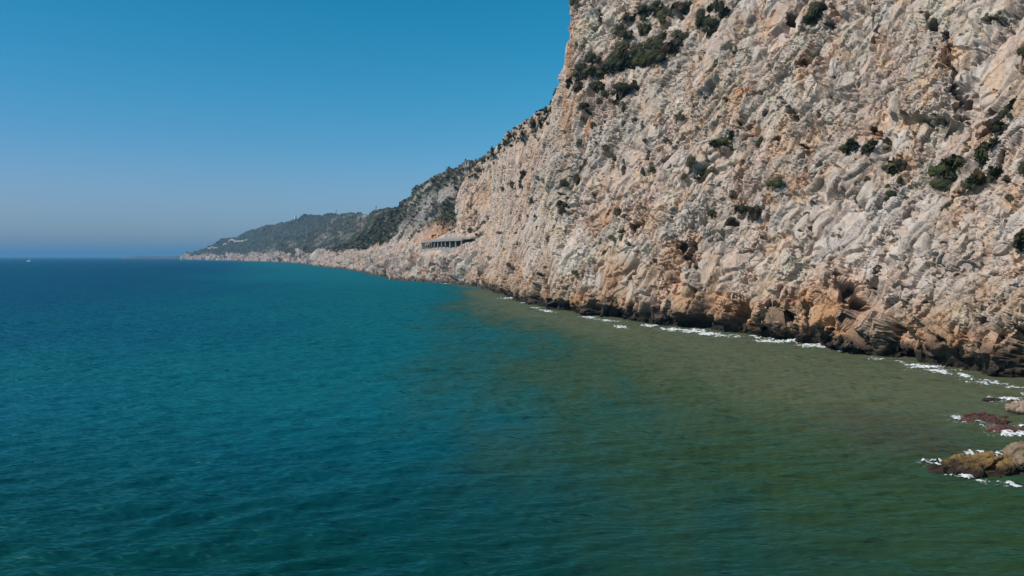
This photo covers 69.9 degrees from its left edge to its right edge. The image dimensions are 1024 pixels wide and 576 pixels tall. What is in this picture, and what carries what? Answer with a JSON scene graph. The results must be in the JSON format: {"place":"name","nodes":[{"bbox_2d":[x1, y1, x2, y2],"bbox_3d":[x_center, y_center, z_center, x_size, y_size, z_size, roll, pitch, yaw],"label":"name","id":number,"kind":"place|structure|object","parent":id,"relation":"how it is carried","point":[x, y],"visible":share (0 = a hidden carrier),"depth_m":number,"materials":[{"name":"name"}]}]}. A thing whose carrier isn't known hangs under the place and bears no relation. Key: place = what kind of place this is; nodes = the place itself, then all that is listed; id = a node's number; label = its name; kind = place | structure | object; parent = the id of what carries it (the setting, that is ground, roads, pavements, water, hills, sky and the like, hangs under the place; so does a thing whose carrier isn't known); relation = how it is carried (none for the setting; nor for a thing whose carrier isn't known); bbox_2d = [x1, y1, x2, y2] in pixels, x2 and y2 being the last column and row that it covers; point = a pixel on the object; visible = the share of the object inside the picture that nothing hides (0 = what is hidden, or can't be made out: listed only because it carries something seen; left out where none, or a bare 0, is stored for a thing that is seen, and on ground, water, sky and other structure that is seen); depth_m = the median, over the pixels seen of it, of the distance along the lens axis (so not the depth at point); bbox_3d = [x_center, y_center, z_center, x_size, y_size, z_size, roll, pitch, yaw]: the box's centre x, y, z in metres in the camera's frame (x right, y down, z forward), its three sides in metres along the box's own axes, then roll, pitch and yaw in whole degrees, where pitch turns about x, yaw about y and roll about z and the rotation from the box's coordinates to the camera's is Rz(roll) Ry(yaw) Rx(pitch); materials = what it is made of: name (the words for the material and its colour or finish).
{"place":"outdoors","nodes":[
{"label":"outdoors","id":0,"kind":"place"},
{"bbox_2d":[0,0,570,256],"label":"sky","id":1,"kind":"structure","parent":0,"point":[129,128],"materials":[{"name":"blue"}]},
{"bbox_2d":[180,151,491,289],"bbox_3d":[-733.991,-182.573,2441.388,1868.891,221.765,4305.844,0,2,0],"label":"hillside","id":2,"kind":"structure","parent":0,"point":[296,240],"depth_m":710.09,"materials":[{"name":"beige stone"}]},
{"bbox_2d":[208,239,246,248],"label":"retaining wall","id":3,"kind":"structure","parent":2,"relation":"on","point":[231,240],"depth_m":3458.00,"materials":[{"name":"grey concrete"}]},
{"bbox_2d":[331,161,476,251],"bbox_3d":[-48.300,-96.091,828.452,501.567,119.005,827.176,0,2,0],"label":"scrub","id":4,"kind":"object","parent":2,"relation":"on","point":[381,234],"visible":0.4,"depth_m":838.96,"materials":[{"name":"green plant"}]},
{"bbox_2d":[421,236,476,252],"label":"rockfall gallery","id":5,"kind":"object","parent":2,"relation":"on","point":[454,240],"visible":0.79,"depth_m":443.32,"materials":[{"name":"grey concrete"}]},
{"bbox_2d":[0,257,1023,575],"bbox_3d":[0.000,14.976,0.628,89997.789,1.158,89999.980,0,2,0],"label":"sea","id":6,"kind":"structure","parent":0,"point":[168,417],"depth_m":60.00,"materials":[{"name":"liquid"}]},
{"bbox_2d":[121,256,180,258],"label":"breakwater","id":7,"kind":"object","parent":6,"relation":"in","point":[159,257],"visible":0.77,"depth_m":5986.89,"materials":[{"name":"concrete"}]},
{"bbox_2d":[443,283,1023,486],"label":"sea foam","id":8,"kind":"object","parent":6,"relation":"on","point":[1003,432],"visible":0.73,"depth_m":98.02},
{"bbox_2d":[926,451,1018,478],"bbox_3d":[32.476,12.905,51.581,6.714,2.402,3.280,-1,3,-13],"label":"sea rock","id":9,"kind":"object","parent":6,"relation":"in","point":[984,464],"visible":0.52,"depth_m":50.84,"materials":[{"name":"brown stone"}]},
{"bbox_2d":[959,415,1011,424],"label":"sea rock","id":10,"kind":"object","parent":6,"relation":"in","point":[993,419],"visible":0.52,"depth_m":66.28,"materials":[{"name":"brown stone"}]},
{"bbox_2d":[962,412,1008,417],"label":"sea rock","id":11,"kind":"object","parent":6,"relation":"in","point":[981,414],"visible":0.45,"depth_m":68.63,"materials":[{"name":"stone"}]},
{"bbox_2d":[982,397,1001,401],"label":"sea rock","id":12,"kind":"object","parent":6,"relation":"in","point":[988,399],"visible":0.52,"depth_m":76.28,"materials":[{"name":"grey stone"}]},
{"bbox_2d":[984,424,1023,434],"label":"sea rock","id":13,"kind":"object","parent":6,"relation":"in","point":[998,428],"visible":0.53,"depth_m":62.56,"materials":[{"name":"brown stone"}]},
{"bbox_2d":[1003,440,1023,475],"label":"sea rock","id":14,"kind":"object","parent":6,"relation":"in","point":[1014,451],"visible":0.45,"depth_m":51.05,"materials":[{"name":"beige stone"}]},
{"bbox_2d":[1004,400,1023,414],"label":"sea rock","id":15,"kind":"object","parent":6,"relation":"in","point":[1016,407],"visible":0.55,"depth_m":70.12,"materials":[{"name":"beige stone"}]},
{"bbox_2d":[454,0,1023,377],"bbox_3d":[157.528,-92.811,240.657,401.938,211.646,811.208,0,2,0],"label":"cliff","id":16,"kind":"structure","parent":0,"point":[815,254],"depth_m":146.77,"materials":[{"name":"stone"}]},
{"bbox_2d":[474,167,482,171],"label":"cliff shrub","id":17,"kind":"object","parent":16,"relation":"on","point":[478,169],"visible":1,"depth_m":462.54,"materials":[{"name":"green plant"}]},
{"bbox_2d":[529,128,537,133],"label":"cliff shrub","id":18,"kind":"object","parent":16,"relation":"on","point":[533,130],"visible":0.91,"depth_m":299.53,"materials":[{"name":"green plant"}]},
{"bbox_2d":[557,202,565,215],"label":"cliff shrub","id":19,"kind":"object","parent":16,"relation":"on","point":[561,209],"visible":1,"depth_m":212.13,"materials":[{"name":"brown plant"}]},
{"bbox_2d":[559,178,568,186],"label":"cliff shrub","id":20,"kind":"object","parent":16,"relation":"on","point":[565,182],"visible":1,"depth_m":218.79,"materials":[{"name":"green plant"}]},
{"bbox_2d":[568,0,577,10],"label":"cliff shrub","id":21,"kind":"object","parent":16,"relation":"on","point":[573,2],"visible":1,"depth_m":242.52,"materials":[{"name":"green plant"}]},
{"bbox_2d":[570,270,577,275],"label":"cliff shrub","id":22,"kind":"object","parent":16,"relation":"on","point":[575,272],"visible":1,"depth_m":195.62,"materials":[{"name":"green plant"}]},
{"bbox_2d":[572,172,580,184],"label":"cliff shrub","id":23,"kind":"object","parent":16,"relation":"on","point":[576,179],"visible":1,"depth_m":212.19,"materials":[{"name":"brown plant"}]},
{"bbox_2d":[571,80,583,93],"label":"cliff shrub","id":24,"kind":"object","parent":16,"relation":"on","point":[576,85],"visible":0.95,"depth_m":225.70,"materials":[{"name":"green plant"}]},
{"bbox_2d":[571,60,587,79],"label":"cliff shrub","id":25,"kind":"object","parent":16,"relation":"on","point":[580,66],"visible":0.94,"depth_m":226.46,"materials":[{"name":"green plant"}]},
{"bbox_2d":[576,138,582,146],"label":"cliff shrub","id":26,"kind":"object","parent":16,"relation":"on","point":[578,141],"visible":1,"depth_m":218.25,"materials":[{"name":"green plant"}]},
{"bbox_2d":[577,102,585,110],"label":"cliff shrub","id":27,"kind":"object","parent":16,"relation":"on","point":[581,104],"visible":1,"depth_m":218.00,"materials":[{"name":"green plant"}]},
{"bbox_2d":[580,50,603,65],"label":"cliff shrub","id":28,"kind":"object","parent":16,"relation":"on","point":[589,57],"visible":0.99,"depth_m":222.35,"materials":[{"name":"green plant"}]},
{"bbox_2d":[580,64,603,76],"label":"cliff shrub","id":29,"kind":"object","parent":16,"relation":"on","point":[597,71],"visible":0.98,"depth_m":221.21,"materials":[{"name":"green plant"}]},
{"bbox_2d":[589,120,596,128],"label":"cliff shrub","id":30,"kind":"object","parent":16,"relation":"on","point":[592,124],"visible":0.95,"depth_m":215.65,"materials":[{"name":"green plant"}]},
{"bbox_2d":[590,79,602,90],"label":"cliff shrub","id":31,"kind":"object","parent":16,"relation":"on","point":[595,85],"visible":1,"depth_m":218.42,"materials":[{"name":"green plant"}]},
{"bbox_2d":[596,98,602,105],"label":"cliff shrub","id":32,"kind":"object","parent":16,"relation":"on","point":[599,102],"visible":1,"depth_m":215.77,"materials":[{"name":"green plant"}]},
{"bbox_2d":[597,12,602,23],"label":"cliff shrub","id":33,"kind":"object","parent":16,"relation":"on","point":[600,19],"visible":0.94,"depth_m":234.01,"materials":[{"name":"green plant"}]},
{"bbox_2d":[600,89,608,98],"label":"cliff shrub","id":34,"kind":"object","parent":16,"relation":"on","point":[605,93],"visible":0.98,"depth_m":215.81,"materials":[{"name":"green plant"}]},
{"bbox_2d":[600,144,608,151],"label":"cliff shrub","id":35,"kind":"object","parent":16,"relation":"on","point":[606,146],"visible":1,"depth_m":205.16,"materials":[{"name":"green plant"}]},
{"bbox_2d":[605,51,614,63],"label":"cliff shrub","id":36,"kind":"object","parent":16,"relation":"on","point":[609,55],"visible":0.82,"depth_m":216.43,"materials":[{"name":"green plant"}]},
{"bbox_2d":[606,234,615,240],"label":"cliff shrub","id":37,"kind":"object","parent":16,"relation":"on","point":[610,237],"visible":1,"depth_m":185.14,"materials":[{"name":"green plant"}]},
{"bbox_2d":[607,55,624,69],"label":"cliff shrub","id":38,"kind":"object","parent":16,"relation":"on","point":[616,61],"visible":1,"depth_m":213.85,"materials":[{"name":"green plant"}]},
{"bbox_2d":[612,206,620,214],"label":"cliff shrub","id":39,"kind":"object","parent":16,"relation":"on","point":[616,210],"visible":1,"depth_m":185.66,"materials":[{"name":"green plant"}]},
{"bbox_2d":[613,24,626,34],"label":"cliff shrub","id":40,"kind":"object","parent":16,"relation":"on","point":[618,27],"visible":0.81,"depth_m":221.86,"materials":[{"name":"green plant"}]},
{"bbox_2d":[609,37,632,60],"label":"cliff shrub","id":41,"kind":"object","parent":16,"relation":"on","point":[620,48],"visible":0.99,"depth_m":213.18,"materials":[{"name":"green plant"}]},
{"bbox_2d":[609,80,632,98],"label":"cliff shrub","id":42,"kind":"object","parent":16,"relation":"on","point":[619,86],"visible":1,"depth_m":207.90,"materials":[{"name":"green plant"}]},
{"bbox_2d":[618,231,624,241],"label":"cliff shrub","id":43,"kind":"object","parent":16,"relation":"on","point":[621,236],"visible":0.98,"depth_m":181.76,"materials":[{"name":"green plant"}]},
{"bbox_2d":[620,102,625,112],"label":"cliff shrub","id":44,"kind":"object","parent":16,"relation":"on","point":[623,106],"visible":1,"depth_m":206.26,"materials":[{"name":"green plant"}]},
{"bbox_2d":[616,28,633,41],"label":"cliff shrub","id":45,"kind":"object","parent":16,"relation":"on","point":[623,33],"visible":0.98,"depth_m":215.91,"materials":[{"name":"green plant"}]},
{"bbox_2d":[621,10,631,21],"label":"cliff shrub","id":46,"kind":"object","parent":16,"relation":"on","point":[625,16],"visible":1,"depth_m":220.28,"materials":[{"name":"green plant"}]},
{"bbox_2d":[627,82,635,91],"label":"cliff shrub","id":47,"kind":"object","parent":16,"relation":"on","point":[631,86],"visible":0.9,"depth_m":207.11,"materials":[{"name":"green plant"}]},
{"bbox_2d":[629,41,643,51],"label":"cliff shrub","id":48,"kind":"object","parent":16,"relation":"on","point":[636,46],"visible":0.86,"depth_m":210.58,"materials":[{"name":"green plant"}]},
{"bbox_2d":[630,49,646,66],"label":"cliff shrub","id":49,"kind":"object","parent":16,"relation":"on","point":[640,58],"visible":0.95,"depth_m":206.29,"materials":[{"name":"green plant"}]},
{"bbox_2d":[636,21,650,35],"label":"cliff shrub","id":50,"kind":"object","parent":16,"relation":"on","point":[642,28],"visible":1,"depth_m":213.59,"materials":[{"name":"green plant"}]},
{"bbox_2d":[634,3,652,13],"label":"cliff shrub","id":51,"kind":"object","parent":16,"relation":"on","point":[641,7],"visible":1,"depth_m":217.47,"materials":[{"name":"green plant"}]},
{"bbox_2d":[649,164,655,172],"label":"cliff shrub","id":52,"kind":"object","parent":16,"relation":"on","point":[652,169],"visible":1,"depth_m":185.02,"materials":[{"name":"green plant"}]},
{"bbox_2d":[641,34,664,50],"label":"cliff shrub","id":53,"kind":"object","parent":16,"relation":"on","point":[654,43],"visible":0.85,"depth_m":203.30,"materials":[{"name":"green plant"}]},
{"bbox_2d":[643,47,667,64],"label":"cliff shrub","id":54,"kind":"object","parent":16,"relation":"on","point":[657,54],"visible":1,"depth_m":200.06,"materials":[{"name":"green plant"}]},
{"bbox_2d":[648,0,662,11],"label":"cliff shrub","id":55,"kind":"object","parent":16,"relation":"on","point":[654,4],"visible":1,"depth_m":214.57,"materials":[{"name":"green plant"}]},
{"bbox_2d":[654,30,664,38],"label":"cliff shrub","id":56,"kind":"object","parent":16,"relation":"on","point":[661,34],"visible":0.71,"depth_m":204.82,"materials":[{"name":"green plant"}]},
{"bbox_2d":[658,15,666,25],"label":"cliff shrub","id":57,"kind":"object","parent":16,"relation":"on","point":[661,19],"visible":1,"depth_m":207.68,"materials":[{"name":"green plant"}]},
{"bbox_2d":[653,4,674,18],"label":"cliff shrub","id":58,"kind":"object","parent":16,"relation":"on","point":[663,11],"visible":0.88,"depth_m":210.77,"materials":[{"name":"green plant"}]},
{"bbox_2d":[660,42,670,53],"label":"cliff shrub","id":59,"kind":"object","parent":16,"relation":"on","point":[665,47],"visible":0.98,"depth_m":198.60,"materials":[{"name":"green plant"}]},
{"bbox_2d":[669,26,683,37],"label":"cliff shrub","id":60,"kind":"object","parent":16,"relation":"on","point":[674,32],"visible":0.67,"depth_m":201.69,"materials":[{"name":"green plant"}]},
{"bbox_2d":[670,32,683,52],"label":"cliff shrub","id":61,"kind":"object","parent":16,"relation":"on","point":[677,40],"visible":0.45,"depth_m":198.20,"materials":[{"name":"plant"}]},
{"bbox_2d":[672,1,685,14],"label":"cliff shrub","id":62,"kind":"object","parent":16,"relation":"on","point":[679,6],"visible":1,"depth_m":204.64,"materials":[{"name":"green plant"}]},
{"bbox_2d":[675,114,684,121],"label":"cliff shrub","id":63,"kind":"object","parent":16,"relation":"on","point":[681,117],"visible":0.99,"depth_m":183.18,"materials":[{"name":"green plant"}]},
{"bbox_2d":[679,173,688,180],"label":"cliff shrub","id":64,"kind":"object","parent":16,"relation":"on","point":[683,176],"visible":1,"depth_m":171.41,"materials":[{"name":"green plant"}]},
{"bbox_2d":[678,30,690,39],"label":"cliff shrub","id":65,"kind":"object","parent":16,"relation":"on","point":[685,35],"visible":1,"depth_m":196.53,"materials":[{"name":"green plant"}]},
{"bbox_2d":[682,0,690,8],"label":"cliff shrub","id":66,"kind":"object","parent":16,"relation":"on","point":[686,4],"visible":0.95,"depth_m":203.37,"materials":[{"name":"green plant"}]},
{"bbox_2d":[684,154,697,169],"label":"cliff shrub","id":67,"kind":"object","parent":16,"relation":"on","point":[690,160],"visible":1,"depth_m":169.63,"materials":[{"name":"green plant"}]},
{"bbox_2d":[693,4,707,28],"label":"cliff shrub","id":68,"kind":"object","parent":16,"relation":"on","point":[700,14],"visible":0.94,"depth_m":194.11,"materials":[{"name":"green plant"}]},
{"bbox_2d":[704,168,715,175],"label":"cliff shrub","id":69,"kind":"object","parent":16,"relation":"on","point":[708,171],"visible":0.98,"depth_m":165.81,"materials":[{"name":"green plant"}]},
{"bbox_2d":[701,15,720,33],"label":"cliff shrub","id":70,"kind":"object","parent":16,"relation":"on","point":[709,22],"visible":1,"depth_m":188.32,"materials":[{"name":"green plant"}]},
{"bbox_2d":[705,208,717,218],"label":"cliff shrub","id":71,"kind":"object","parent":16,"relation":"on","point":[711,213],"visible":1,"depth_m":159.49,"materials":[{"name":"green plant"}]},
{"bbox_2d":[712,0,725,21],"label":"cliff shrub","id":72,"kind":"object","parent":16,"relation":"on","point":[719,6],"visible":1,"depth_m":187.34,"materials":[{"name":"green plant"}]},
{"bbox_2d":[707,136,731,144],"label":"cliff shrub","id":73,"kind":"object","parent":16,"relation":"on","point":[722,140],"visible":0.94,"depth_m":167.79,"materials":[{"name":"green plant"}]},
{"bbox_2d":[728,189,738,199],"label":"cliff shrub","id":74,"kind":"object","parent":16,"relation":"on","point":[732,194],"visible":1,"depth_m":157.55,"materials":[{"name":"green plant"}]},
{"bbox_2d":[465,0,1023,253],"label":"ledge scrub","id":75,"kind":"object","parent":16,"relation":"on","point":[992,173],"visible":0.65,"depth_m":164.91,"materials":[{"name":"green plant"}]},
{"bbox_2d":[748,201,761,222],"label":"cliff shrub","id":76,"kind":"object","parent":16,"relation":"on","point":[754,210],"visible":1,"depth_m":147.62,"materials":[{"name":"green plant"}]},
{"bbox_2d":[755,135,763,145],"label":"cliff shrub","id":77,"kind":"object","parent":16,"relation":"on","point":[759,141],"visible":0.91,"depth_m":159.73,"materials":[{"name":"green plant"}]},
{"bbox_2d":[764,174,784,191],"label":"cliff shrub","id":78,"kind":"object","parent":16,"relation":"on","point":[776,181],"visible":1,"depth_m":143.78,"materials":[{"name":"green plant"}]},
{"bbox_2d":[801,13,810,24],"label":"cliff shrub","id":79,"kind":"object","parent":16,"relation":"on","point":[805,17],"visible":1,"depth_m":159.23,"materials":[{"name":"green plant"}]},
{"bbox_2d":[803,0,822,18],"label":"cliff shrub","id":80,"kind":"object","parent":16,"relation":"on","point":[814,6],"visible":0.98,"depth_m":158.40,"materials":[{"name":"green plant"}]},
{"bbox_2d":[811,51,820,57],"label":"cliff shrub","id":81,"kind":"object","parent":16,"relation":"on","point":[817,53],"visible":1,"depth_m":150.95,"materials":[{"name":"green plant"}]},
{"bbox_2d":[837,144,848,152],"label":"cliff shrub","id":82,"kind":"object","parent":16,"relation":"on","point":[842,147],"visible":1,"depth_m":131.83,"materials":[{"name":"green plant"}]},
{"bbox_2d":[851,189,863,203],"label":"cliff shrub","id":83,"kind":"object","parent":16,"relation":"on","point":[854,198],"visible":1,"depth_m":127.88,"materials":[{"name":"green plant"}]},
{"bbox_2d":[860,140,891,153],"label":"cliff shrub","id":84,"kind":"object","parent":16,"relation":"on","point":[886,147],"visible":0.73,"depth_m":126.46,"materials":[{"name":"green plant"}]},
{"bbox_2d":[882,187,896,202],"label":"cliff shrub","id":85,"kind":"object","parent":16,"relation":"on","point":[889,193],"visible":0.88,"depth_m":120.52,"materials":[{"name":"green plant"}]},
{"bbox_2d":[895,175,902,184],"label":"cliff shrub","id":86,"kind":"object","parent":16,"relation":"on","point":[899,180],"visible":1,"depth_m":117.97,"materials":[{"name":"green plant"}]},
{"bbox_2d":[895,157,907,172],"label":"cliff shrub","id":87,"kind":"object","parent":16,"relation":"on","point":[902,164],"visible":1,"depth_m":118.89,"materials":[{"name":"green plant"}]},
{"bbox_2d":[925,176,953,191],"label":"cliff shrub","id":88,"kind":"object","parent":16,"relation":"on","point":[935,184],"visible":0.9,"depth_m":111.83,"materials":[{"name":"green plant"}]},
{"bbox_2d":[940,202,951,213],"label":"cliff shrub","id":89,"kind":"object","parent":16,"relation":"on","point":[943,207],"visible":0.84,"depth_m":107.49,"materials":[{"name":"green plant"}]},
{"bbox_2d":[921,157,971,180],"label":"cliff shrub","id":90,"kind":"object","parent":16,"relation":"on","point":[936,170],"visible":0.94,"depth_m":111.70,"materials":[{"name":"green plant"}]},
{"bbox_2d":[956,188,967,196],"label":"cliff shrub","id":91,"kind":"object","parent":16,"relation":"on","point":[963,190],"visible":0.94,"depth_m":106.27,"materials":[{"name":"brown plant"}]},
{"bbox_2d":[960,180,977,193],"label":"cliff shrub","id":92,"kind":"object","parent":16,"relation":"on","point":[965,185],"visible":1,"depth_m":105.02,"materials":[{"name":"green plant"}]},
{"bbox_2d":[972,169,984,179],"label":"cliff shrub","id":93,"kind":"object","parent":16,"relation":"on","point":[977,172],"visible":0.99,"depth_m":104.48,"materials":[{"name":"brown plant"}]},
{"bbox_2d":[970,149,988,159],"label":"cliff shrub","id":94,"kind":"object","parent":16,"relation":"on","point":[985,154],"visible":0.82,"depth_m":106.09,"materials":[{"name":"green plant"}]},
{"bbox_2d":[995,107,1012,121],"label":"cliff shrub","id":95,"kind":"object","parent":16,"relation":"on","point":[1002,114],"visible":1,"depth_m":104.63,"materials":[{"name":"green plant"}]},
{"bbox_2d":[1001,173,1011,182],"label":"cliff shrub","id":96,"kind":"object","parent":16,"relation":"on","point":[1005,178],"visible":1,"depth_m":100.53,"materials":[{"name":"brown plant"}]},
{"bbox_2d":[1004,193,1013,198],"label":"cliff shrub","id":97,"kind":"object","parent":16,"relation":"on","point":[1008,195],"visible":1,"depth_m":98.53,"materials":[{"name":"green plant"}]},
{"bbox_2d":[1015,158,1023,175],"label":"cliff shrub","id":98,"kind":"object","parent":16,"relation":"on","point":[1020,168],"visible":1,"depth_m":96.81,"materials":[{"name":"green plant"}]},
{"bbox_2d":[1015,45,1023,56],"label":"cliff shrub","id":99,"kind":"object","parent":16,"relation":"on","point":[1020,51],"visible":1,"depth_m":108.05,"materials":[{"name":"green plant"}]}
]}

